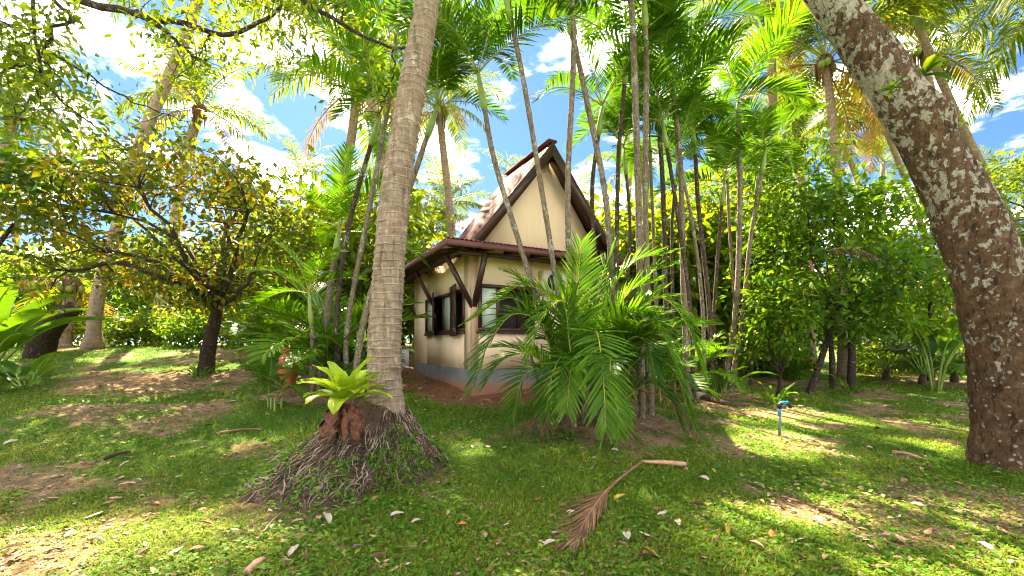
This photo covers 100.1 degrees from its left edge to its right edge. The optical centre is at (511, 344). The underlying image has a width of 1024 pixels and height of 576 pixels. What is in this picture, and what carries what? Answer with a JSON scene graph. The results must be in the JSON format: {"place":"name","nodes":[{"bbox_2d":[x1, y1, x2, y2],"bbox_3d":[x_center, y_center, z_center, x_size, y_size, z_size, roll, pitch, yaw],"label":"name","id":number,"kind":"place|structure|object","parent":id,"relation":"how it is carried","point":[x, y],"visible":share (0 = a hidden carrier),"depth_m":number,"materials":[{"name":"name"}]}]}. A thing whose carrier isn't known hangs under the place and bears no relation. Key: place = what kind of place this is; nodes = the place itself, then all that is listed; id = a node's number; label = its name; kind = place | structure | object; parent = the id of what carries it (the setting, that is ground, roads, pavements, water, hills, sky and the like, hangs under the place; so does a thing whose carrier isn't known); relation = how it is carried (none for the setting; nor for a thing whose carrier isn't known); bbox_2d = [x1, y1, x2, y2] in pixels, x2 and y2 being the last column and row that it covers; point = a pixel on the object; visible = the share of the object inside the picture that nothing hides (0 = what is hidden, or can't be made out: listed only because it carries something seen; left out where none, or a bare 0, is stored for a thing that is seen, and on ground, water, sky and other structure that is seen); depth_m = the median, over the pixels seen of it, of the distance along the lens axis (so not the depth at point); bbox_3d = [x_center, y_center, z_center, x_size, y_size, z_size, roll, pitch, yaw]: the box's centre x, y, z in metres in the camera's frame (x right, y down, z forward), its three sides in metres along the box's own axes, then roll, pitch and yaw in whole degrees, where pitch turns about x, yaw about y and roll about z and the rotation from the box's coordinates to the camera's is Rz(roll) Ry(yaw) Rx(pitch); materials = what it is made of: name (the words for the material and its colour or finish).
{"place":"outdoors","nodes":[
{"label":"outdoors","id":0,"kind":"place"},
{"bbox_2d":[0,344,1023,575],"bbox_3d":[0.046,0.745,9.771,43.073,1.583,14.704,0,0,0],"label":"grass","id":1,"kind":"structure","parent":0,"point":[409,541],"depth_m":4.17,"materials":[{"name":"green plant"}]},
{"bbox_2d":[0,344,1023,575],"bbox_3d":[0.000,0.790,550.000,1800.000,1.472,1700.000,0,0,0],"label":"ground","id":2,"kind":"structure","parent":0,"point":[170,380],"depth_m":5.67,"materials":[{"name":"soil"}]},
{"bbox_2d":[0,351,81,387],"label":"banana plant","id":3,"kind":"object","parent":2,"relation":"on","point":[15,370],"visible":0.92,"depth_m":9.01,"materials":[{"name":"green plant"}]},
{"bbox_2d":[22,301,82,358],"bbox_3d":[-13.290,-0.372,12.392,1.443,1.748,0.727,0,0,0],"label":"dead stump","id":4,"kind":"object","parent":2,"relation":"on","point":[45,342],"visible":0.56,"depth_m":12.23,"materials":[{"name":"brown plant"}]},
{"bbox_2d":[0,242,106,341],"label":"background tree","id":5,"kind":"object","parent":2,"relation":"on","point":[11,275],"visible":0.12,"depth_m":19.24,"materials":[{"name":"green plant"}]},
{"bbox_2d":[0,283,115,367],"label":"banana plant","id":6,"kind":"object","parent":2,"relation":"on","point":[17,325],"visible":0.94,"depth_m":9.56,"materials":[{"name":"green plant"}]},
{"bbox_2d":[0,20,131,220],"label":"coconut palm","id":7,"kind":"object","parent":2,"relation":"on","point":[15,130],"visible":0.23,"depth_m":16.00,"materials":[{"name":"green plant"}]},
{"bbox_2d":[0,108,139,246],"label":"round leaved tree","id":8,"kind":"object","parent":2,"relation":"on","point":[5,153],"visible":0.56,"depth_m":8.17,"materials":[{"name":"green plant"}]},
{"bbox_2d":[0,214,168,346],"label":"coconut palm","id":9,"kind":"object","parent":2,"relation":"on","point":[65,287],"visible":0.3,"depth_m":14.87,"materials":[{"name":"green plant"}]},
{"bbox_2d":[73,308,162,346],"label":"shrub","id":10,"kind":"object","parent":2,"relation":"on","point":[113,335],"visible":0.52,"depth_m":15.18,"materials":[{"name":"green plant"}]},
{"bbox_2d":[47,224,222,343],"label":"background tree","id":11,"kind":"object","parent":2,"relation":"on","point":[132,304],"visible":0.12,"depth_m":20.10,"materials":[{"name":"green plant"}]},
{"bbox_2d":[110,304,197,346],"bbox_3d":[-13.120,-0.506,15.983,3.135,2.110,2.778,0,0,44],"label":"shrub","id":12,"kind":"object","parent":2,"relation":"on","point":[154,317],"visible":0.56,"depth_m":15.36,"materials":[{"name":"green plant"}]},
{"bbox_2d":[0,98,362,376],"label":"spreading tree","id":13,"kind":"object","parent":2,"relation":"on","point":[217,292],"visible":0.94,"depth_m":9.01,"materials":[{"name":"green plant"}]},
{"bbox_2d":[140,309,224,347],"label":"shrub","id":14,"kind":"object","parent":2,"relation":"on","point":[182,332],"visible":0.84,"depth_m":14.58,"materials":[{"name":"green plant"}]},
{"bbox_2d":[79,0,301,349],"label":"coconut palm","id":15,"kind":"object","parent":2,"relation":"on","point":[93,338],"visible":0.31,"depth_m":13.98,"materials":[{"name":"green plant"}]},
{"bbox_2d":[110,14,276,344],"bbox_3d":[-13.724,-6.492,19.057,5.568,13.760,5.901,0,0,41],"label":"coconut palm","id":16,"kind":"object","parent":2,"relation":"on","point":[241,117],"visible":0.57,"depth_m":18.85,"materials":[{"name":"green plant"}]},
{"bbox_2d":[0,0,407,171],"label":"overhanging tree","id":17,"kind":"object","parent":2,"relation":"on","point":[42,79],"visible":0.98,"depth_m":5.24,"materials":[{"name":"green plant"}]},
{"bbox_2d":[184,308,261,346],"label":"shrub","id":18,"kind":"object","parent":2,"relation":"on","point":[221,337],"visible":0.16,"depth_m":15.08,"materials":[{"name":"green plant"}]},
{"bbox_2d":[183,228,295,338],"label":"background tree","id":19,"kind":"object","parent":2,"relation":"on","point":[242,305],"visible":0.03,"depth_m":17.25,"materials":[{"name":"green plant"}]},
{"bbox_2d":[219,309,275,348],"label":"shrub","id":20,"kind":"object","parent":2,"relation":"on","point":[253,319],"visible":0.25,"depth_m":14.14,"materials":[{"name":"green plant"}]},
{"bbox_2d":[242,353,310,410],"bbox_3d":[-4.043,0.688,7.478,1.091,1.084,1.170,0,0,-15],"label":"potted plant","id":21,"kind":"object","parent":2,"relation":"on","point":[268,376],"visible":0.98,"depth_m":7.41,"materials":[{"name":"green plant"}]},
{"bbox_2d":[221,262,368,365],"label":"areca palm","id":22,"kind":"object","parent":2,"relation":"on","point":[237,329],"visible":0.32,"depth_m":11.80,"materials":[{"name":"green plant"}]},
{"bbox_2d":[269,135,335,342],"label":"coconut palm","id":23,"kind":"object","parent":2,"relation":"on","point":[311,165],"visible":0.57,"depth_m":35.30,"materials":[{"name":"green plant"}]},
{"bbox_2d":[243,239,368,399],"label":"cane palm","id":24,"kind":"object","parent":2,"relation":"on","point":[308,276],"visible":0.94,"depth_m":7.92,"materials":[{"name":"green plant"}]},
{"bbox_2d":[204,144,414,319],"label":"background tree","id":25,"kind":"object","parent":2,"relation":"on","point":[366,272],"visible":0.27,"depth_m":14.35,"materials":[{"name":"green plant"}]},
{"bbox_2d":[252,306,404,390],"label":"areca palm","id":26,"kind":"object","parent":2,"relation":"on","point":[329,352],"visible":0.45,"depth_m":8.38,"materials":[{"name":"green plant"}]},
{"bbox_2d":[232,264,433,401],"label":"areca palm","id":27,"kind":"object","parent":2,"relation":"on","point":[272,345],"visible":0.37,"depth_m":8.62,"materials":[{"name":"green plant"}]},
{"bbox_2d":[226,0,450,514],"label":"coconut palm","id":28,"kind":"object","parent":2,"relation":"on","point":[384,329],"visible":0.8,"depth_m":4.87,"materials":[{"name":"brown plant"}]},
{"bbox_2d":[297,356,393,443],"bbox_3d":[-1.692,0.544,4.449,0.933,0.852,0.894,0,0,-40],"label":"nest fern","id":29,"kind":"object","parent":28,"relation":"on","point":[343,414],"visible":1,"depth_m":4.28,"materials":[{"name":"green plant"}]},
{"bbox_2d":[225,401,454,512],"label":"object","id":30,"kind":"object","parent":2,"relation":"on","point":[294,449],"visible":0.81,"depth_m":4.42,"materials":[{"name":"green plant"}]},
{"bbox_2d":[263,141,429,390],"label":"cane palm","id":31,"kind":"object","parent":2,"relation":"on","point":[345,191],"visible":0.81,"depth_m":8.58,"materials":[{"name":"green plant"}]},
{"bbox_2d":[238,0,457,175],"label":"coconut palm","id":32,"kind":"object","parent":2,"relation":"on","point":[369,101],"visible":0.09,"depth_m":14.19,"materials":[{"name":"green plant"}]},
{"bbox_2d":[253,1,449,342],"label":"coconut palm","id":33,"kind":"object","parent":2,"relation":"on","point":[353,129],"visible":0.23,"depth_m":17.05,"materials":[{"name":"green plant"}]},
{"bbox_2d":[284,161,458,345],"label":"background tree","id":34,"kind":"object","parent":2,"relation":"on","point":[416,214],"visible":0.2,"depth_m":15.49,"materials":[{"name":"green plant"}]},
{"bbox_2d":[262,0,481,367],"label":"cane palm","id":35,"kind":"object","parent":2,"relation":"on","point":[374,137],"visible":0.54,"depth_m":7.93,"materials":[{"name":"green plant"}]},
{"bbox_2d":[289,0,508,376],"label":"cane palm","id":36,"kind":"object","parent":2,"relation":"on","point":[395,7],"visible":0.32,"depth_m":8.16,"materials":[{"name":"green plant"}]},
{"bbox_2d":[326,0,509,401],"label":"cane palm","id":37,"kind":"object","parent":2,"relation":"on","point":[433,77],"visible":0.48,"depth_m":7.64,"materials":[{"name":"green plant"}]},
{"bbox_2d":[378,190,468,348],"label":"tree","id":38,"kind":"object","parent":2,"relation":"on","point":[436,223],"visible":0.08,"depth_m":21.63,"materials":[{"name":"green plant"}]},
{"bbox_2d":[379,23,511,236],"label":"coconut palm","id":39,"kind":"object","parent":2,"relation":"on","point":[441,120],"visible":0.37,"depth_m":18.92,"materials":[{"name":"green plant"}]},
{"bbox_2d":[409,150,491,242],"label":"coconut palm","id":40,"kind":"object","parent":2,"relation":"on","point":[462,203],"visible":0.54,"depth_m":23.62,"materials":[{"name":"green plant"}]},
{"bbox_2d":[373,0,593,422],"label":"cane palm","id":41,"kind":"object","parent":2,"relation":"on","point":[498,36],"visible":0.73,"depth_m":6.46,"materials":[{"name":"green plant"}]},
{"bbox_2d":[396,0,570,424],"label":"cane palm","id":42,"kind":"object","parent":2,"relation":"on","point":[535,152],"visible":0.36,"depth_m":6.37,"materials":[{"name":"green plant"}]},
{"bbox_2d":[0,352,1023,575],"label":"leaf litter","id":43,"kind":"object","parent":2,"relation":"on","point":[736,502],"visible":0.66,"depth_m":3.97,"materials":[{"name":"brown plant"}]},
{"bbox_2d":[401,138,632,395],"bbox_3d":[-0.905,-1.390,12.029,4.490,6.220,7.254,0,0,-28],"label":"bungalow","id":44,"kind":"object","parent":2,"relation":"on","point":[459,280],"visible":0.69,"depth_m":9.59,"materials":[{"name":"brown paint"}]},
{"bbox_2d":[424,284,464,336],"bbox_3d":[-1.773,-0.745,10.493,0.304,1.130,2.870,0,0,-28],"label":"window","id":45,"kind":"structure","parent":44,"relation":"in","point":[449,299],"depth_m":10.32,"materials":[{"name":"brown paint"}]},
{"bbox_2d":[477,284,534,333],"bbox_3d":[-0.105,-0.753,9.299,1.420,1.035,0.125,0,0,-28],"label":"window","id":46,"kind":"structure","parent":44,"relation":"in","point":[487,290],"depth_m":9.15,"materials":[{"name":"brown paint"}]},
{"bbox_2d":[565,0,576,426],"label":"cane palm","id":47,"kind":"object","parent":2,"relation":"on","point":[569,145],"visible":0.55,"depth_m":6.36,"materials":[{"name":"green plant"}]},
{"bbox_2d":[470,0,678,412],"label":"cane palm","id":48,"kind":"object","parent":2,"relation":"on","point":[591,122],"visible":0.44,"depth_m":6.87,"materials":[{"name":"green plant"}]},
{"bbox_2d":[457,229,723,448],"bbox_3d":[0.873,-0.152,6.585,3.440,3.221,3.405,0,0,-29],"label":"areca palm","id":49,"kind":"object","parent":2,"relation":"on","point":[604,345],"visible":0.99,"depth_m":5.91,"materials":[{"name":"green plant"}]},
{"bbox_2d":[529,3,688,398],"bbox_3d":[1.726,-2.446,8.462,3.051,7.317,3.554,0,0,0],"label":"cane palm","id":50,"kind":"object","parent":2,"relation":"on","point":[559,77],"visible":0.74,"depth_m":8.05,"materials":[{"name":"green plant"}]},
{"bbox_2d":[517,0,700,398],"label":"cane palm","id":51,"kind":"object","parent":2,"relation":"on","point":[618,26],"visible":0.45,"depth_m":7.96,"materials":[{"name":"green plant"}]},
{"bbox_2d":[576,0,645,418],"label":"cane palm","id":52,"kind":"object","parent":2,"relation":"on","point":[638,209],"visible":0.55,"depth_m":6.96,"materials":[{"name":"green plant"}]},
{"bbox_2d":[576,78,658,389],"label":"cane palm","id":53,"kind":"object","parent":2,"relation":"on","point":[625,130],"visible":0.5,"depth_m":9.57,"materials":[{"name":"green plant"}]},
{"bbox_2d":[550,460,686,557],"bbox_3d":[0.997,1.425,4.151,0.593,0.135,2.642,0,0,38],"label":"fallen frond","id":54,"kind":"object","parent":2,"relation":"on","point":[582,530],"visible":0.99,"depth_m":3.63,"materials":[{"name":"brown plant"}]},
{"bbox_2d":[581,123,674,197],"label":"coconut palm","id":55,"kind":"object","parent":2,"relation":"on","point":[631,181],"visible":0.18,"depth_m":35.29,"materials":[{"name":"green plant"}]},
{"bbox_2d":[550,0,727,415],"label":"cane palm","id":56,"kind":"object","parent":2,"relation":"on","point":[645,149],"visible":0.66,"depth_m":7.26,"materials":[{"name":"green plant"}]},
{"bbox_2d":[601,74,681,391],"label":"cane palm","id":57,"kind":"object","parent":2,"relation":"on","point":[651,199],"visible":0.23,"depth_m":9.97,"materials":[{"name":"green plant"}]},
{"bbox_2d":[587,186,721,342],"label":"background tree","id":58,"kind":"object","parent":2,"relation":"on","point":[622,253],"visible":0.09,"depth_m":13.85,"materials":[{"name":"green plant"}]},
{"bbox_2d":[562,26,749,401],"bbox_3d":[2.849,-2.413,8.966,3.621,7.549,3.252,0,0,19],"label":"cane palm","id":59,"kind":"object","parent":2,"relation":"on","point":[660,80],"visible":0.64,"depth_m":8.87,"materials":[{"name":"green plant"}]},
{"bbox_2d":[576,0,753,396],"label":"cane palm","id":60,"kind":"object","parent":2,"relation":"on","point":[662,55],"visible":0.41,"depth_m":9.10,"materials":[{"name":"green plant"}]},
{"bbox_2d":[622,336,721,401],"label":"areca palm","id":61,"kind":"object","parent":2,"relation":"on","point":[671,377],"visible":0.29,"depth_m":8.15,"materials":[{"name":"green plant"}]},
{"bbox_2d":[594,175,763,311],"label":"background tree","id":62,"kind":"object","parent":2,"relation":"on","point":[657,211],"visible":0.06,"depth_m":15.20,"materials":[{"name":"green plant"}]},
{"bbox_2d":[586,0,777,398],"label":"cane palm","id":63,"kind":"object","parent":2,"relation":"on","point":[748,7],"visible":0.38,"depth_m":9.04,"materials":[{"name":"green plant"}]},
{"bbox_2d":[622,96,743,387],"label":"cane palm","id":64,"kind":"object","parent":2,"relation":"on","point":[730,107],"visible":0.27,"depth_m":10.97,"materials":[{"name":"green plant"}]},
{"bbox_2d":[620,74,746,394],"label":"cane palm","id":65,"kind":"object","parent":2,"relation":"on","point":[685,150],"visible":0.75,"depth_m":9.42,"materials":[{"name":"green plant"}]},
{"bbox_2d":[633,331,748,393],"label":"areca palm","id":66,"kind":"object","parent":2,"relation":"on","point":[716,355],"visible":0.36,"depth_m":9.79,"materials":[{"name":"green plant"}]},
{"bbox_2d":[603,172,808,357],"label":"background tree","id":67,"kind":"object","parent":2,"relation":"on","point":[721,312],"visible":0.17,"depth_m":13.73,"materials":[{"name":"green plant"}]},
{"bbox_2d":[648,93,783,388],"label":"cane palm","id":68,"kind":"object","parent":2,"relation":"on","point":[730,162],"visible":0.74,"depth_m":10.56,"materials":[{"name":"green plant"}]},
{"bbox_2d":[649,9,809,392],"bbox_3d":[4.016,-2.816,10.100,3.563,8.242,4.054,0,0,-29],"label":"cane palm","id":69,"kind":"object","parent":2,"relation":"on","point":[758,85],"visible":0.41,"depth_m":9.65,"materials":[{"name":"green plant"}]},
{"bbox_2d":[690,366,775,395],"bbox_3d":[4.635,0.858,9.842,1.944,0.792,1.521,0,0,0],"label":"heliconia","id":70,"kind":"object","parent":2,"relation":"on","point":[714,380],"visible":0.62,"depth_m":9.67,"materials":[{"name":"green plant"}]},
{"bbox_2d":[653,0,818,391],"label":"cane palm","id":71,"kind":"object","parent":2,"relation":"on","point":[735,72],"visible":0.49,"depth_m":10.02,"materials":[{"name":"green plant"}]},
{"bbox_2d":[686,108,792,388],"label":"cane palm","id":72,"kind":"object","parent":2,"relation":"on","point":[784,170],"visible":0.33,"depth_m":11.16,"materials":[{"name":"green plant"}]},
{"bbox_2d":[682,0,814,374],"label":"coconut palm","id":73,"kind":"object","parent":2,"relation":"on","point":[772,98],"visible":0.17,"depth_m":15.86,"materials":[{"name":"green plant"}]},
{"bbox_2d":[709,99,802,384],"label":"cane palm","id":74,"kind":"object","parent":2,"relation":"on","point":[786,106],"visible":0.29,"depth_m":11.80,"materials":[{"name":"green plant"}]},
{"bbox_2d":[658,168,870,363],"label":"background tree","id":75,"kind":"object","parent":2,"relation":"on","point":[733,190],"visible":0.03,"depth_m":14.63,"materials":[{"name":"green plant"}]},
{"bbox_2d":[709,96,829,391],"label":"cane palm","id":76,"kind":"object","parent":2,"relation":"on","point":[755,112],"visible":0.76,"depth_m":10.45,"materials":[{"name":"green plant"}]},
{"bbox_2d":[738,379,810,407],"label":"lily clump","id":77,"kind":"object","parent":2,"relation":"on","point":[768,398],"visible":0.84,"depth_m":9.11,"materials":[{"name":"green plant"}]},
{"bbox_2d":[719,270,831,396],"bbox_3d":[6.099,-0.214,10.031,2.375,3.099,2.125,0,0,0],"label":"shrub","id":78,"kind":"object","parent":2,"relation":"on","point":[774,320],"visible":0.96,"depth_m":9.73,"materials":[{"name":"green plant"}]},
{"bbox_2d":[666,98,901,376],"bbox_3d":[8.442,-3.224,13.980,6.923,8.881,5.093,0,0,0],"label":"broadleaf tree","id":79,"kind":"object","parent":2,"relation":"on","point":[826,159],"visible":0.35,"depth_m":13.37,"materials":[{"name":"green plant"}]},
{"bbox_2d":[749,342,828,380],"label":"shrub","id":80,"kind":"object","parent":2,"relation":"on","point":[794,369],"visible":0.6,"depth_m":13.20,"materials":[{"name":"green plant"}]},
{"bbox_2d":[727,60,883,369],"bbox_3d":[12.119,-5.039,18.321,5.916,12.684,5.098,0,0,-11],"label":"coconut palm","id":81,"kind":"object","parent":2,"relation":"on","point":[783,135],"visible":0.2,"depth_m":17.72,"materials":[{"name":"green plant"}]},
{"bbox_2d":[778,60,891,268],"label":"coconut palm","id":82,"kind":"object","parent":2,"relation":"on","point":[851,168],"visible":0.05,"depth_m":21.01,"materials":[{"name":"green plant"}]},
{"bbox_2d":[716,161,959,393],"bbox_3d":[7.889,-1.509,10.445,5.388,5.805,4.526,0,0,27],"label":"broadleaf tree","id":83,"kind":"object","parent":2,"relation":"on","point":[832,214],"visible":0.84,"depth_m":9.90,"materials":[{"name":"green plant"}]},
{"bbox_2d":[808,372,885,396],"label":"lily clump","id":84,"kind":"object","parent":2,"relation":"on","point":[852,388],"visible":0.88,"depth_m":10.58,"materials":[{"name":"green plant"}]},
{"bbox_2d":[847,281,855,387],"bbox_3d":[9.181,-0.234,11.598,0.221,3.001,0.201,0,0,0],"label":"thin trunk","id":85,"kind":"object","parent":2,"relation":"on","point":[851,372],"visible":0.39,"depth_m":11.54,"materials":[{"name":"grey plant"}]},
{"bbox_2d":[727,0,983,376],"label":"coconut palm","id":86,"kind":"object","parent":2,"relation":"on","point":[825,65],"visible":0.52,"depth_m":13.89,"materials":[{"name":"green plant"}]},
{"bbox_2d":[828,129,907,233],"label":"coconut palm","id":87,"kind":"object","parent":2,"relation":"on","point":[883,158],"visible":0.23,"depth_m":32.86,"materials":[{"name":"green plant"}]},
{"bbox_2d":[826,334,916,374],"bbox_3d":[12.944,0.547,15.517,2.500,1.899,2.822,0,0,-39],"label":"shrub","id":88,"kind":"object","parent":2,"relation":"on","point":[874,368],"visible":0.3,"depth_m":15.03,"materials":[{"name":"green plant"}]},
{"bbox_2d":[838,327,934,379],"bbox_3d":[11.607,0.350,13.147,2.706,1.699,3.006,0,0,0],"label":"shrub","id":89,"kind":"object","parent":2,"relation":"on","point":[886,373],"visible":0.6,"depth_m":13.16,"materials":[{"name":"green plant"}]},
{"bbox_2d":[834,266,951,350],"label":"background tree","id":90,"kind":"object","parent":2,"relation":"on","point":[942,320],"visible":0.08,"depth_m":18.87,"materials":[{"name":"green plant"}]},
{"bbox_2d":[811,46,976,321],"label":"coconut palm","id":91,"kind":"object","parent":2,"relation":"on","point":[895,154],"visible":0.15,"depth_m":18.08,"materials":[{"name":"green plant"}]},
{"bbox_2d":[787,0,1023,241],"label":"coconut palm","id":92,"kind":"object","parent":2,"relation":"on","point":[945,90],"visible":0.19,"depth_m":12.97,"materials":[{"name":"green plant"}]},
{"bbox_2d":[802,0,1023,473],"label":"leaning tree","id":93,"kind":"object","parent":2,"relation":"on","point":[977,238],"visible":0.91,"depth_m":5.11,"materials":[{"name":"brown plant"}]},
{"bbox_2d":[915,54,951,79],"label":"tree fern tuft","id":94,"kind":"object","parent":93,"relation":"attached to","point":[930,63],"visible":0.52,"depth_m":5.27,"materials":[{"name":"green plant"}]},
{"bbox_2d":[862,317,966,385],"bbox_3d":[11.654,0.203,12.063,3.102,2.099,3.186,0,0,-33],"label":"shrub","id":95,"kind":"object","parent":2,"relation":"on","point":[922,380],"visible":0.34,"depth_m":12.02,"materials":[{"name":"green plant"}]},
{"bbox_2d":[822,0,1021,347],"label":"coconut palm","id":96,"kind":"object","parent":2,"relation":"on","point":[917,54],"visible":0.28,"depth_m":15.85,"materials":[{"name":"green plant"}]},
{"bbox_2d":[884,297,963,390],"bbox_3d":[10.710,-0.020,11.153,2.372,2.555,2.877,0,0,-29],"label":"heliconia","id":97,"kind":"object","parent":2,"relation":"on","point":[949,347],"visible":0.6,"depth_m":10.88,"materials":[{"name":"green plant"}]},
{"bbox_2d":[837,179,1023,380],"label":"broadleaf tree","id":98,"kind":"object","parent":2,"relation":"on","point":[951,300],"visible":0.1,"depth_m":12.68,"materials":[{"name":"green plant"}]},
{"bbox_2d":[885,0,1023,128],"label":"coconut palm","id":99,"kind":"object","parent":2,"relation":"on","point":[1005,6],"visible":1,"depth_m":11.51,"materials":[{"name":"green plant"}]},
{"bbox_2d":[938,144,1023,255],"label":"broadleaf tree","id":100,"kind":"object","parent":2,"relation":"on","point":[1014,185],"visible":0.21,"depth_m":12.20,"materials":[{"name":"green plant"}]},
{"bbox_2d":[979,144,1023,215],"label":"broadleaf tree","id":101,"kind":"object","parent":2,"relation":"on","point":[994,165],"visible":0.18,"depth_m":34.79,"materials":[{"name":"green plant"}]},
{"bbox_2d":[0,0,1023,343],"label":"sky","id":102,"kind":"structure","parent":0,"point":[290,116],"materials":[{"name":"blue"}]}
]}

